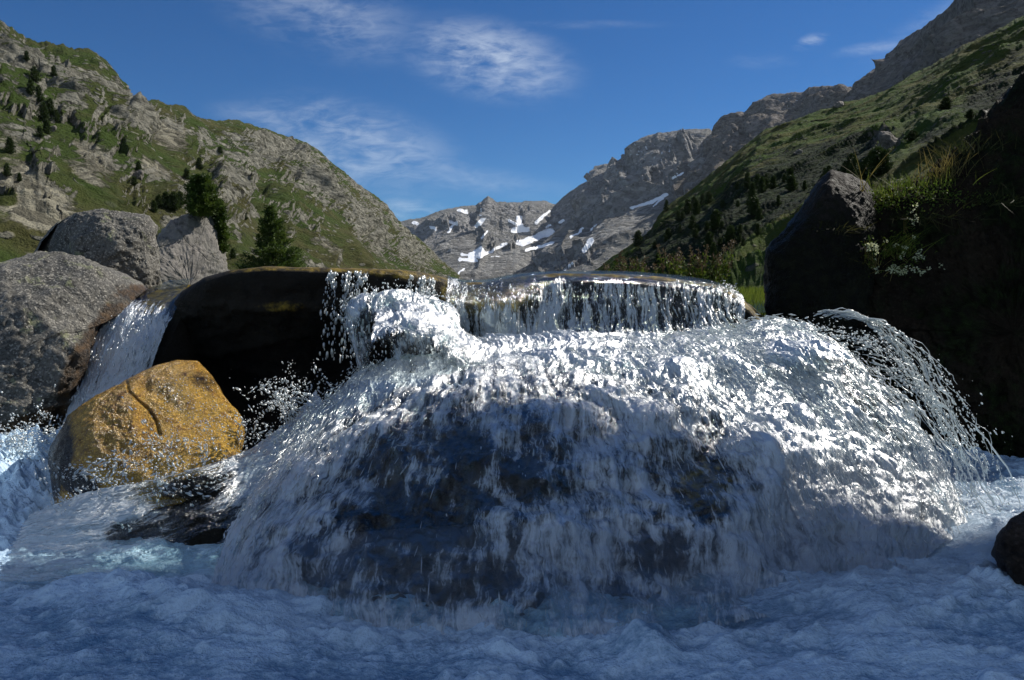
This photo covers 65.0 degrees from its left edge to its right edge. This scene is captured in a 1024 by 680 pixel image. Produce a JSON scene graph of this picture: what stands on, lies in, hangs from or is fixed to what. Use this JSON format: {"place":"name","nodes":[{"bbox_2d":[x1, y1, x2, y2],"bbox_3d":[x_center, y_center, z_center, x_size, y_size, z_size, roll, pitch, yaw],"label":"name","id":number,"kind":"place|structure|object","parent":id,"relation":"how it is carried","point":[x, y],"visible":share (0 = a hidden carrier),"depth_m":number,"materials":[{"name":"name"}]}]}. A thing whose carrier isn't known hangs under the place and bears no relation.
{"place":"outdoors","nodes":[
{"label":"outdoors","id":0,"kind":"place"},
{"bbox_2d":[61,300,171,427],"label":"water","id":1,"kind":"structure","parent":0,"point":[116,334],"depth_m":3.72,"materials":[{"name":"liquid"}]},
{"bbox_2d":[46,307,168,459],"bbox_3d":[-1.810,0.189,3.592,0.417,0.674,0.736,0,4,0],"label":"spray","id":2,"kind":"object","parent":1,"relation":"on","point":[98,367],"visible":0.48,"depth_m":3.67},
{"bbox_2d":[0,392,333,581],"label":"water","id":3,"kind":"structure","parent":0,"point":[87,518],"depth_m":2.59,"materials":[{"name":"liquid"}]},
{"bbox_2d":[0,20,470,281],"bbox_3d":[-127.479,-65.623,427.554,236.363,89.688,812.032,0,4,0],"label":"hillside","id":4,"kind":"structure","parent":0,"point":[99,142],"depth_m":127.47,"materials":[{"name":"plant"}]},
{"bbox_2d":[1,163,13,176],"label":"pine tree","id":5,"kind":"object","parent":4,"relation":"on","point":[6,171],"visible":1,"depth_m":67.24,"materials":[{"name":"green plant"}]},
{"bbox_2d":[3,136,15,153],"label":"pine tree","id":6,"kind":"object","parent":4,"relation":"on","point":[9,146],"visible":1,"depth_m":79.23,"materials":[{"name":"green plant"}]},
{"bbox_2d":[22,50,29,61],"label":"pine tree","id":7,"kind":"object","parent":4,"relation":"on","point":[26,56],"visible":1,"depth_m":129.25,"materials":[{"name":"green plant"}]},
{"bbox_2d":[25,79,35,94],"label":"pine tree","id":8,"kind":"object","parent":4,"relation":"on","point":[30,89],"visible":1,"depth_m":101.52,"materials":[{"name":"green plant"}]},
{"bbox_2d":[28,66,41,81],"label":"pine tree","id":9,"kind":"object","parent":4,"relation":"on","point":[34,75],"visible":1,"depth_m":105.99,"materials":[{"name":"green plant"}]},
{"bbox_2d":[35,84,44,101],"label":"pine tree","id":10,"kind":"object","parent":4,"relation":"on","point":[38,89],"visible":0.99,"depth_m":102.85,"materials":[{"name":"green plant"}]},
{"bbox_2d":[35,125,44,137],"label":"pine tree","id":11,"kind":"object","parent":4,"relation":"on","point":[39,130],"visible":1,"depth_m":91.94,"materials":[{"name":"green plant"}]},
{"bbox_2d":[36,101,50,121],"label":"pine tree","id":12,"kind":"object","parent":4,"relation":"on","point":[42,114],"visible":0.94,"depth_m":100.86,"materials":[{"name":"green plant"}]},
{"bbox_2d":[42,118,51,134],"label":"pine tree","id":13,"kind":"object","parent":4,"relation":"on","point":[46,128],"visible":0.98,"depth_m":97.55,"materials":[{"name":"green plant"}]},
{"bbox_2d":[45,97,54,115],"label":"pine tree","id":14,"kind":"object","parent":4,"relation":"on","point":[49,105],"visible":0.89,"depth_m":103.60,"materials":[{"name":"green plant"}]},
{"bbox_2d":[49,65,57,75],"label":"pine tree","id":15,"kind":"object","parent":4,"relation":"on","point":[53,71],"visible":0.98,"depth_m":129.99,"materials":[{"name":"green plant"}]},
{"bbox_2d":[52,109,61,122],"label":"pine tree","id":16,"kind":"object","parent":4,"relation":"on","point":[57,115],"visible":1,"depth_m":103.61,"materials":[{"name":"green plant"}]},
{"bbox_2d":[133,170,143,180],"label":"boulder","id":17,"kind":"object","parent":4,"relation":"on","point":[138,174],"visible":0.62,"depth_m":96.67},
{"bbox_2d":[134,161,142,170],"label":"pine tree","id":18,"kind":"object","parent":4,"relation":"on","point":[138,166],"visible":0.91,"depth_m":98.32,"materials":[{"name":"green plant"}]},
{"bbox_2d":[148,200,158,212],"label":"pine tree","id":19,"kind":"object","parent":4,"relation":"on","point":[153,206],"visible":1,"depth_m":77.20,"materials":[{"name":"green plant"}]},
{"bbox_2d":[154,193,163,206],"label":"pine tree","id":20,"kind":"object","parent":4,"relation":"on","point":[158,200],"visible":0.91,"depth_m":85.53,"materials":[{"name":"green plant"}]},
{"bbox_2d":[161,190,170,209],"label":"pine tree","id":21,"kind":"object","parent":4,"relation":"on","point":[165,199],"visible":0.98,"depth_m":86.13,"materials":[{"name":"green plant"}]},
{"bbox_2d":[164,191,182,210],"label":"pine tree","id":22,"kind":"object","parent":4,"relation":"on","point":[174,201],"visible":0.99,"depth_m":86.33,"materials":[{"name":"green plant"}]},
{"bbox_2d":[176,191,184,205],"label":"pine tree","id":23,"kind":"object","parent":4,"relation":"on","point":[180,194],"visible":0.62,"depth_m":88.38,"materials":[{"name":"green plant"}]},
{"bbox_2d":[195,157,204,168],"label":"pine tree","id":24,"kind":"object","parent":4,"relation":"on","point":[198,163],"visible":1,"depth_m":155.07,"materials":[{"name":"green plant"}]},
{"bbox_2d":[181,172,224,218],"bbox_3d":[-9.204,-4.311,23.958,1.289,1.399,1.259,-2,4,-25],"label":"pine tree","id":25,"kind":"object","parent":4,"relation":"on","point":[200,199],"visible":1,"depth_m":23.74,"materials":[{"name":"green plant"}]},
{"bbox_2d":[211,203,230,253],"bbox_3d":[-9.031,-3.484,24.828,0.677,1.915,0.701,0,4,0],"label":"pine tree","id":26,"kind":"object","parent":4,"relation":"on","point":[220,218],"visible":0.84,"depth_m":24.71,"materials":[{"name":"green plant"}]},
{"bbox_2d":[345,289,459,374],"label":"water","id":27,"kind":"structure","parent":0,"point":[352,309],"depth_m":3.46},
{"bbox_2d":[332,279,464,374],"bbox_3d":[-0.496,-0.025,3.529,0.578,0.487,0.528,0,4,0],"label":"spray","id":28,"kind":"object","parent":27,"relation":"on","point":[371,293],"visible":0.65,"depth_m":3.44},
{"bbox_2d":[0,0,953,220],"label":"sky","id":29,"kind":"structure","parent":0,"point":[429,107],"materials":[{"name":"blue"}]},
{"bbox_2d":[87,356,932,437],"bbox_3d":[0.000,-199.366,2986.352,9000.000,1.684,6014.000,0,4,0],"label":"ground","id":30,"kind":"structure","parent":0,"point":[924,426],"depth_m":4.96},
{"bbox_2d":[0,251,147,434],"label":"boulder","id":31,"kind":"object","parent":30,"relation":"on","point":[57,309],"visible":0.81,"depth_m":3.65,"materials":[{"name":"grey stone"}]},
{"bbox_2d":[34,208,161,302],"bbox_3d":[-2.720,-0.493,5.199,1.513,0.718,0.640,3,5,39],"label":"boulder","id":32,"kind":"object","parent":30,"relation":"on","point":[123,242],"visible":0.56,"depth_m":4.71,"materials":[{"name":"grey stone"}]},
{"bbox_2d":[94,284,205,384],"bbox_3d":[-1.885,0.500,4.333,0.612,1.605,2.133,-1,4,-8],"label":"boulder","id":33,"kind":"object","parent":30,"relation":"on","point":[175,343],"visible":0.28,"depth_m":3.83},
{"bbox_2d":[103,479,243,545],"bbox_3d":[-1.232,0.703,2.899,0.592,0.449,0.404,0,4,0],"label":"boulder","id":34,"kind":"object","parent":30,"relation":"on","point":[202,521],"visible":0.19,"depth_m":2.81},
{"bbox_2d":[157,214,228,288],"bbox_3d":[-9.816,-2.206,23.960,2.100,3.901,3.872,3,5,37],"label":"boulder","id":35,"kind":"object","parent":30,"relation":"on","point":[190,251],"visible":0.26,"depth_m":23.65,"materials":[{"name":"stone"}]},
{"bbox_2d":[232,204,312,268],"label":"pine tree","id":36,"kind":"object","parent":30,"relation":"on","point":[273,244],"visible":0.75,"depth_m":68.89,"materials":[{"name":"green plant"}]},
{"bbox_2d":[167,266,763,451],"bbox_3d":[-0.322,0.361,5.201,5.152,1.606,3.005,0,4,0],"label":"rock ledge","id":37,"kind":"object","parent":30,"relation":"on","point":[247,328],"visible":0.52,"depth_m":3.91,"materials":[{"name":"stone"}]},
{"bbox_2d":[319,270,435,362],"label":"waterfall","id":38,"kind":"object","parent":37,"relation":"hanging from","point":[347,277],"visible":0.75,"depth_m":3.60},
{"bbox_2d":[235,355,938,615],"bbox_3d":[0.356,0.598,3.156,2.635,1.136,2.243,0,4,0],"label":"boulder","id":39,"kind":"object","parent":30,"relation":"on","point":[392,514],"visible":0.27,"depth_m":2.58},
{"bbox_2d":[603,261,646,274],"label":"weed","id":40,"kind":"object","parent":30,"relation":"on","point":[620,270],"visible":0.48,"depth_m":8.89,"materials":[{"name":"green plant"}]},
{"bbox_2d":[610,250,678,277],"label":"weed","id":41,"kind":"object","parent":30,"relation":"on","point":[633,271],"visible":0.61,"depth_m":8.91,"materials":[{"name":"green plant"}]},
{"bbox_2d":[653,244,725,280],"bbox_3d":[1.971,-0.818,8.933,0.775,0.515,0.468,2,4,23],"label":"weed","id":42,"kind":"object","parent":30,"relation":"on","point":[677,263],"visible":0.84,"depth_m":8.95,"materials":[{"name":"green plant"}]},
{"bbox_2d":[684,253,721,285],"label":"weed","id":43,"kind":"object","parent":30,"relation":"on","point":[691,275],"visible":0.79,"depth_m":8.85,"materials":[{"name":"green plant"}]},
{"bbox_2d":[702,239,736,284],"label":"weed","id":44,"kind":"object","parent":30,"relation":"on","point":[720,275],"visible":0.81,"depth_m":8.95,"materials":[{"name":"green plant"}]},
{"bbox_2d":[763,169,885,359],"bbox_3d":[1.875,-0.441,4.735,0.865,1.151,0.668,0,4,0],"label":"boulder","id":45,"kind":"object","parent":30,"relation":"on","point":[809,273],"visible":0.67,"depth_m":4.46,"materials":[{"name":"stone"}]},
{"bbox_2d":[812,215,875,236],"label":"grass tuft","id":46,"kind":"object","parent":45,"relation":"attached to","point":[842,229],"visible":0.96,"depth_m":4.42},
{"bbox_2d":[849,147,884,191],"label":"grass tuft","id":47,"kind":"object","parent":45,"relation":"on","point":[861,176],"visible":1,"depth_m":4.53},
{"bbox_2d":[857,70,1023,457],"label":"bank","id":48,"kind":"structure","parent":30,"relation":"on","point":[960,317],"depth_m":4.47,"materials":[{"name":"grass"},{"name":"soil"}]},
{"bbox_2d":[859,235,878,276],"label":"flowering plant","id":49,"kind":"object","parent":48,"relation":"on","point":[869,248],"visible":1,"depth_m":4.42,"materials":[{"name":"white plant"}]},
{"bbox_2d":[846,252,892,270],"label":"grass tuft","id":50,"kind":"object","parent":48,"relation":"on","point":[875,264],"visible":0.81,"depth_m":4.48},
{"bbox_2d":[873,190,907,219],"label":"shrub","id":51,"kind":"object","parent":48,"relation":"on","point":[883,204],"visible":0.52,"depth_m":4.64,"materials":[{"name":"green plant"}]},
{"bbox_2d":[870,264,930,280],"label":"flowering plant","id":52,"kind":"object","parent":48,"relation":"on","point":[894,268],"visible":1,"depth_m":4.42,"materials":[{"name":"green plant"}]},
{"bbox_2d":[870,179,934,199],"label":"grass tuft","id":53,"kind":"object","parent":48,"relation":"on","point":[876,194],"visible":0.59,"depth_m":4.66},
{"bbox_2d":[869,230,944,273],"bbox_3d":[2.203,-0.477,4.503,0.409,0.290,0.272,1,4,15],"label":"flowering plant","id":54,"kind":"object","parent":48,"relation":"on","point":[903,253],"visible":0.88,"depth_m":4.48,"materials":[{"name":"green plant"}]},
{"bbox_2d":[872,226,947,258],"bbox_3d":[2.194,-0.548,4.489,0.450,0.189,0.277,0,4,0],"label":"grass tuft","id":55,"kind":"object","parent":48,"relation":"on","point":[902,243],"visible":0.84,"depth_m":4.51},
{"bbox_2d":[902,202,918,245],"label":"flowering plant","id":56,"kind":"object","parent":48,"relation":"on","point":[904,227],"visible":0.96,"depth_m":4.57,"materials":[{"name":"green plant"}]},
{"bbox_2d":[835,178,1007,214],"bbox_3d":[2.390,-0.825,4.653,1.182,0.270,0.406,0,4,0],"label":"shrub","id":57,"kind":"object","parent":48,"relation":"on","point":[923,195],"visible":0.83,"depth_m":4.61,"materials":[{"name":"green plant"}]},
{"bbox_2d":[866,167,992,190],"bbox_3d":[2.361,-0.930,4.693,0.681,0.140,0.430,0,4,0],"label":"grass tuft","id":58,"kind":"object","parent":48,"relation":"on","point":[913,185],"visible":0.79,"depth_m":4.68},
{"bbox_2d":[892,198,1000,234],"bbox_3d":[2.434,-0.675,4.548,0.627,0.245,0.551,0,4,0],"label":"grass tuft","id":59,"kind":"object","parent":48,"relation":"on","point":[930,217],"visible":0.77,"depth_m":4.54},
{"bbox_2d":[913,145,997,182],"bbox_3d":[2.606,-1.043,4.731,0.500,0.238,0.405,0,4,0],"label":"grass tuft","id":60,"kind":"object","parent":48,"relation":"on","point":[952,175],"visible":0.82,"depth_m":4.76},
{"bbox_2d":[923,128,1017,156],"bbox_3d":[2.698,-1.175,4.794,0.619,0.170,0.388,0,4,0],"label":"grass tuft","id":61,"kind":"object","parent":48,"relation":"on","point":[963,148],"visible":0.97,"depth_m":4.76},
{"bbox_2d":[936,181,1023,208],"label":"grass tuft","id":62,"kind":"object","parent":48,"relation":"on","point":[1004,202],"visible":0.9,"depth_m":4.53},
{"bbox_2d":[0,425,1023,679],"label":"water","id":63,"kind":"structure","parent":0,"point":[952,609],"depth_m":2.04,"materials":[{"name":"liquid"}]},
{"bbox_2d":[48,360,244,510],"bbox_3d":[-1.420,0.383,3.155,0.688,0.576,0.911,-2,4,-31],"label":"boulder","id":64,"kind":"object","parent":63,"relation":"in","point":[94,428],"visible":0.7,"depth_m":2.94,"materials":[{"name":"stone"}]},
{"bbox_2d":[132,377,242,477],"bbox_3d":[-1.230,0.325,3.093,0.381,0.360,0.599,-1,4,-17],"label":"spray","id":65,"kind":"object","parent":64,"relation":"on","point":[198,431],"visible":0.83,"depth_m":2.98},
{"bbox_2d":[0,309,1013,531],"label":"spray","id":66,"kind":"object","parent":63,"relation":"on","point":[292,411],"visible":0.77,"depth_m":3.14,"materials":[{"name":"liquid"}]},
{"bbox_2d":[837,342,986,513],"bbox_3d":[1.555,0.423,3.217,0.746,0.814,0.201,3,5,35],"label":"spray","id":67,"kind":"object","parent":63,"relation":"on","point":[913,404],"visible":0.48,"depth_m":3.18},
{"bbox_2d":[818,307,1017,493],"bbox_3d":[1.770,0.259,3.546,0.835,0.799,0.110,2,4,26],"label":"spray","id":68,"kind":"object","parent":63,"relation":"on","point":[847,312],"visible":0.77,"depth_m":3.50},
{"bbox_2d":[846,335,1020,508],"bbox_3d":[1.723,0.410,3.339,0.686,0.832,0.171,2,5,33],"label":"spray","id":69,"kind":"object","parent":63,"relation":"on","point":[954,438],"visible":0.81,"depth_m":3.32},
{"bbox_2d":[991,511,1023,585],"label":"stone","id":70,"kind":"object","parent":63,"relation":"in","point":[1007,552],"visible":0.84,"depth_m":2.22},
{"bbox_2d":[400,128,711,281],"bbox_3d":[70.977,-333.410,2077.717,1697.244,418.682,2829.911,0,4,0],"label":"mountain","id":71,"kind":"structure","parent":0,"point":[598,217],"depth_m":1644.48,"materials":[{"name":"stone"}]},
{"bbox_2d":[211,324,966,637],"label":"water","id":72,"kind":"structure","parent":0,"point":[736,571],"depth_m":2.63,"materials":[{"name":"liquid"}]},
{"bbox_2d":[218,313,971,636],"bbox_3d":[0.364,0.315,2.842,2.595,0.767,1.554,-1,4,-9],"label":"spray","id":73,"kind":"object","parent":72,"relation":"on","point":[781,416],"visible":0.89,"depth_m":2.92,"materials":[{"name":"liquid"}]},
{"bbox_2d":[447,277,744,367],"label":"water","id":74,"kind":"structure","parent":0,"point":[490,316],"depth_m":3.82,"materials":[{"name":"liquid"}]},
{"bbox_2d":[451,278,746,362],"bbox_3d":[0.556,-0.149,4.351,1.885,0.367,2.156,0,4,0],"label":"spray","id":75,"kind":"object","parent":74,"relation":"on","point":[719,292],"visible":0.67,"depth_m":3.83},
{"bbox_2d":[367,292,853,377],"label":"water","id":76,"kind":"structure","parent":0,"point":[496,344],"depth_m":3.33,"materials":[{"name":"liquid"}]},
{"bbox_2d":[729,285,765,315],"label":"grass","id":77,"kind":"structure","parent":0,"point":[753,297],"depth_m":9.47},
{"bbox_2d":[590,16,1023,289],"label":"hillside","id":78,"kind":"structure","parent":0,"point":[978,75],"depth_m":72.53,"materials":[{"name":"plant"}]},
{"bbox_2d":[631,229,644,246],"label":"pine tree","id":79,"kind":"object","parent":78,"relation":"on","point":[637,240],"visible":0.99,"depth_m":205.19,"materials":[{"name":"green plant"}]},
{"bbox_2d":[663,227,671,239],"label":"pine tree","id":80,"kind":"object","parent":78,"relation":"on","point":[668,233],"visible":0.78,"depth_m":101.82,"materials":[{"name":"green plant"}]},
{"bbox_2d":[682,198,692,214],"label":"pine tree","id":81,"kind":"object","parent":78,"relation":"on","point":[687,209],"visible":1,"depth_m":124.37,"materials":[{"name":"green plant"}]},
{"bbox_2d":[687,214,696,228],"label":"pine tree","id":82,"kind":"object","parent":78,"relation":"on","point":[691,225],"visible":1,"depth_m":81.56,"materials":[{"name":"green plant"}]},
{"bbox_2d":[690,227,698,237],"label":"pine tree","id":83,"kind":"object","parent":78,"relation":"on","point":[695,232],"visible":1,"depth_m":55.74,"materials":[{"name":"green plant"}]},
{"bbox_2d":[691,199,700,214],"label":"pine tree","id":84,"kind":"object","parent":78,"relation":"on","point":[696,210],"visible":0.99,"depth_m":93.62,"materials":[{"name":"green plant"}]},
{"bbox_2d":[702,191,714,203],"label":"pine tree","id":85,"kind":"object","parent":78,"relation":"on","point":[709,198],"visible":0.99,"depth_m":103.71,"materials":[{"name":"green plant"}]},
{"bbox_2d":[704,231,715,247],"bbox_3d":[9.792,-4.953,39.795,0.676,0.946,0.708,1,4,19],"label":"pine tree","id":86,"kind":"object","parent":78,"relation":"on","point":[709,235],"visible":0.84,"depth_m":39.70,"materials":[{"name":"green plant"}]},
{"bbox_2d":[708,242,716,259],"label":"pine tree","id":87,"kind":"object","parent":78,"relation":"on","point":[714,249],"visible":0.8,"depth_m":38.37,"materials":[{"name":"green plant"}]},
{"bbox_2d":[708,209,725,228],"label":"pine tree","id":88,"kind":"object","parent":78,"relation":"on","point":[715,221],"visible":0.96,"depth_m":54.49,"materials":[{"name":"green plant"}]},
{"bbox_2d":[723,224,737,242],"bbox_3d":[10.629,-5.142,39.085,0.825,1.007,0.782,2,4,26],"label":"pine tree","id":89,"kind":"object","parent":78,"relation":"on","point":[730,233],"visible":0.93,"depth_m":38.98,"materials":[{"name":"green plant"}]},
{"bbox_2d":[742,172,750,188],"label":"pine tree","id":90,"kind":"object","parent":78,"relation":"on","point":[746,181],"visible":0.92,"depth_m":77.04,"materials":[{"name":"green plant"}]},
{"bbox_2d":[744,181,757,197],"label":"pine tree","id":91,"kind":"object","parent":78,"relation":"on","point":[752,192],"visible":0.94,"depth_m":62.13,"materials":[{"name":"green plant"}]},
{"bbox_2d":[746,195,756,213],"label":"pine tree","id":92,"kind":"object","parent":78,"relation":"on","point":[750,202],"visible":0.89,"depth_m":53.35,"materials":[{"name":"green plant"}]},
{"bbox_2d":[750,198,762,215],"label":"pine tree","id":93,"kind":"object","parent":78,"relation":"on","point":[755,203],"visible":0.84,"depth_m":53.04,"materials":[{"name":"green plant"}]},
{"bbox_2d":[752,173,760,188],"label":"pine tree","id":94,"kind":"object","parent":78,"relation":"on","point":[756,177],"visible":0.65,"depth_m":75.03,"materials":[{"name":"green plant"}]},
{"bbox_2d":[755,207,763,219],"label":"pine tree","id":95,"kind":"object","parent":78,"relation":"on","point":[759,216],"visible":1,"depth_m":49.42,"materials":[{"name":"green plant"}]},
{"bbox_2d":[755,176,766,193],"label":"pine tree","id":96,"kind":"object","parent":78,"relation":"on","point":[761,184],"visible":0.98,"depth_m":68.72,"materials":[{"name":"green plant"}]},
{"bbox_2d":[768,175,778,188],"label":"pine tree","id":97,"kind":"object","parent":78,"relation":"on","point":[773,182],"visible":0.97,"depth_m":69.25,"materials":[{"name":"green plant"}]},
{"bbox_2d":[784,167,795,181],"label":"pine tree","id":98,"kind":"object","parent":78,"relation":"on","point":[790,170],"visible":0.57,"depth_m":66.41,"materials":[{"name":"green plant"}]},
{"bbox_2d":[784,175,798,190],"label":"pine tree","id":99,"kind":"object","parent":78,"relation":"on","point":[791,184],"visible":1,"depth_m":57.93,"materials":[{"name":"green plant"}]},
{"bbox_2d":[840,161,848,172],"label":"pine tree","id":100,"kind":"object","parent":78,"relation":"on","point":[844,167],"visible":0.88,"depth_m":51.94,"materials":[{"name":"green plant"}]},
{"bbox_2d":[846,152,857,169],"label":"pine tree","id":101,"kind":"object","parent":78,"relation":"on","point":[851,155],"visible":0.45,"depth_m":52.17,"materials":[{"name":"green plant"}]},
{"bbox_2d":[847,157,859,174],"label":"pine tree","id":102,"kind":"object","parent":78,"relation":"on","point":[851,169],"visible":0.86,"depth_m":51.04,"materials":[{"name":"green plant"}]},
{"bbox_2d":[854,158,867,179],"bbox_3d":[17.140,-8.269,38.938,1.028,1.118,1.010,-2,4,-28],"label":"pine tree","id":103,"kind":"object","parent":78,"relation":"on","point":[861,165],"visible":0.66,"depth_m":38.90,"materials":[{"name":"green plant"}]},
{"bbox_2d":[858,152,871,176],"bbox_3d":[17.351,-8.510,38.927,1.089,1.426,1.141,-3,5,-41],"label":"pine tree","id":104,"kind":"object","parent":78,"relation":"on","point":[868,156],"visible":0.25,"depth_m":38.78,"materials":[{"name":"green plant"}]},
{"bbox_2d":[864,144,892,177],"bbox_3d":[17.188,-8.390,37.845,1.198,1.667,1.264,-4,5,-44],"label":"pine tree","id":105,"kind":"object","parent":78,"relation":"on","point":[875,151],"visible":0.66,"depth_m":37.79,"materials":[{"name":"green plant"}]},
{"bbox_2d":[872,149,893,175],"bbox_3d":[17.235,-8.268,37.334,1.004,1.316,1.052,1,4,19],"label":"pine tree","id":106,"kind":"object","parent":78,"relation":"on","point":[885,166],"visible":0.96,"depth_m":37.23,"materials":[{"name":"green plant"}]},
{"bbox_2d":[877,131,897,149],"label":"boulder","id":107,"kind":"object","parent":78,"relation":"on","point":[887,139],"visible":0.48,"depth_m":52.84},
{"bbox_2d":[934,97,955,108],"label":"pine tree","id":108,"kind":"object","parent":78,"relation":"on","point":[945,102],"visible":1,"depth_m":49.01,"materials":[{"name":"green plant"}]},
{"bbox_2d":[672,0,1023,199],"bbox_3d":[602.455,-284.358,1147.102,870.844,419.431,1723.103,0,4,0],"label":"mountain","id":109,"kind":"structure","parent":0,"point":[952,27],"depth_m":931.84,"materials":[{"name":"stone"}]},
{"bbox_2d":[904,130,918,140],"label":"pine tree","id":110,"kind":"object","parent":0,"point":[912,134],"visible":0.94,"depth_m":45.67,"materials":[{"name":"green plant"}]},
{"bbox_2d":[963,109,974,118],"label":"pine tree","id":111,"kind":"object","parent":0,"point":[970,112],"visible":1,"depth_m":34.52,"materials":[{"name":"green plant"}]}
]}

